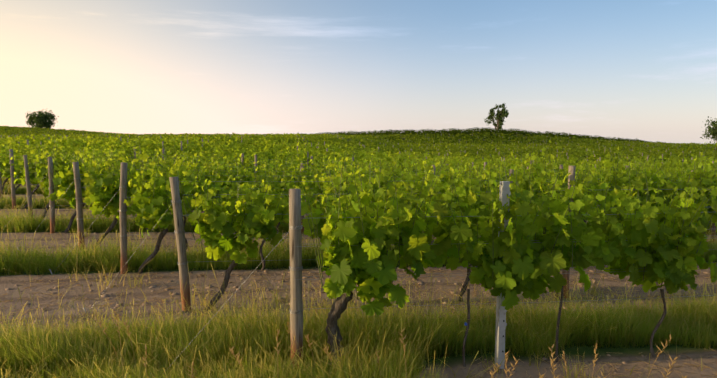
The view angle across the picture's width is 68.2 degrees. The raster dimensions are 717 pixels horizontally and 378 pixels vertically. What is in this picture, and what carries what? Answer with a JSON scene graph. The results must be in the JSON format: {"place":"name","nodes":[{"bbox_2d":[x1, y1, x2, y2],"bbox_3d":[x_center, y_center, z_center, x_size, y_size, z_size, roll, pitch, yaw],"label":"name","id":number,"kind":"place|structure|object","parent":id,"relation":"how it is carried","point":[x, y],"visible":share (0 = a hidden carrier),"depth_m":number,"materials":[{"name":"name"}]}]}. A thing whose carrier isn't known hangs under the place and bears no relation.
{"place":"outdoors","nodes":[
{"label":"outdoors","id":0,"kind":"place"},
{"bbox_2d":[0,140,716,377],"bbox_3d":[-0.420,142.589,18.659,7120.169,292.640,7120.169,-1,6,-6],"label":"ground","id":1,"kind":"structure","parent":0,"point":[619,355],"depth_m":5.21,"materials":[{"name":"soil"}]},
{"bbox_2d":[25,109,58,128],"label":"tree","id":2,"kind":"object","parent":1,"relation":"on","point":[46,119],"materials":[{"name":"green plant"}]},
{"bbox_2d":[17,181,510,373],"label":"steel posts","id":3,"kind":"object","parent":1,"relation":"on","point":[501,311],"visible":0.56,"depth_m":3.61,"materials":[{"name":"grey metal"}]},
{"bbox_2d":[2,178,667,372],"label":"vine trunks","id":4,"kind":"object","parent":1,"relation":"on","point":[339,307],"visible":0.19,"depth_m":3.79,"materials":[{"name":"brown wood"}]},
{"bbox_2d":[0,126,715,184],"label":"distant posts","id":5,"kind":"object","parent":1,"relation":"on","point":[374,151],"visible":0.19,"depth_m":35.16,"materials":[{"name":"wood"}]},
{"bbox_2d":[0,135,716,315],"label":"grapevines","id":6,"kind":"object","parent":1,"relation":"on","point":[525,262],"visible":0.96,"depth_m":3.74,"materials":[{"name":"green plant"}]},
{"bbox_2d":[0,176,716,377],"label":"grass strips","id":7,"kind":"object","parent":1,"relation":"on","point":[82,352],"depth_m":3.92,"materials":[{"name":"green plant"}]},
{"bbox_2d":[0,126,716,168],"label":"vine rows","id":8,"kind":"object","parent":1,"relation":"on","point":[485,148],"visible":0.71,"depth_m":55.43,"materials":[{"name":"green plant"}]},
{"bbox_2d":[0,147,716,372],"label":"wooden posts","id":9,"kind":"object","parent":1,"relation":"on","point":[296,304],"visible":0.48,"depth_m":4.77,"materials":[{"name":"wood"}]},
{"bbox_2d":[0,135,716,177],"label":"distant grapevines","id":10,"kind":"object","parent":1,"relation":"on","point":[229,149],"visible":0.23,"depth_m":17.93,"materials":[{"name":"green plant"}]},
{"bbox_2d":[0,209,716,377],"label":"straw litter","id":11,"kind":"object","parent":1,"relation":"on","point":[284,279],"visible":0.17,"depth_m":5.28,"materials":[{"name":"beige plant"}]},
{"bbox_2d":[1,155,716,377],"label":"trellis wires","id":12,"kind":"object","parent":1,"relation":"on","point":[294,268],"visible":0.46,"depth_m":4.72,"materials":[{"name":"grey metal"}]},
{"bbox_2d":[2,205,716,377],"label":"weeds","id":13,"kind":"object","parent":1,"relation":"on","point":[530,359],"visible":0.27,"depth_m":4.94,"materials":[{"name":"green plant"}]},
{"bbox_2d":[5,212,716,377],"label":"soil clods","id":14,"kind":"object","parent":1,"relation":"on","point":[261,298],"visible":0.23,"depth_m":5.32,"materials":[{"name":"brown soil"}]},
{"bbox_2d":[92,311,687,377],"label":"dry grass stalks","id":15,"kind":"object","parent":1,"relation":"on","point":[491,374],"visible":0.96,"depth_m":3.07,"materials":[{"name":"beige plant"}]},
{"bbox_2d":[301,127,665,143],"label":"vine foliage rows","id":16,"kind":"object","parent":1,"relation":"on","point":[468,131],"visible":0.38,"depth_m":105.91,"materials":[{"name":"green plant"}]},
{"bbox_2d":[484,103,508,130],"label":"tree","id":17,"kind":"object","parent":1,"relation":"on","point":[504,113],"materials":[{"name":"green plant"}]},
{"bbox_2d":[700,116,716,142],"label":"tree","id":18,"kind":"object","parent":1,"relation":"on","point":[712,131],"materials":[{"name":"green plant"}]},
{"bbox_2d":[0,0,716,143],"label":"sky","id":19,"kind":"structure","parent":0,"point":[645,70],"materials":[{"name":"blue"}]},
{"bbox_2d":[27,135,716,299],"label":"vine shoots","id":20,"kind":"object","parent":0,"point":[318,245],"visible":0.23,"depth_m":4.80,"materials":[{"name":"green plant"}]}
]}

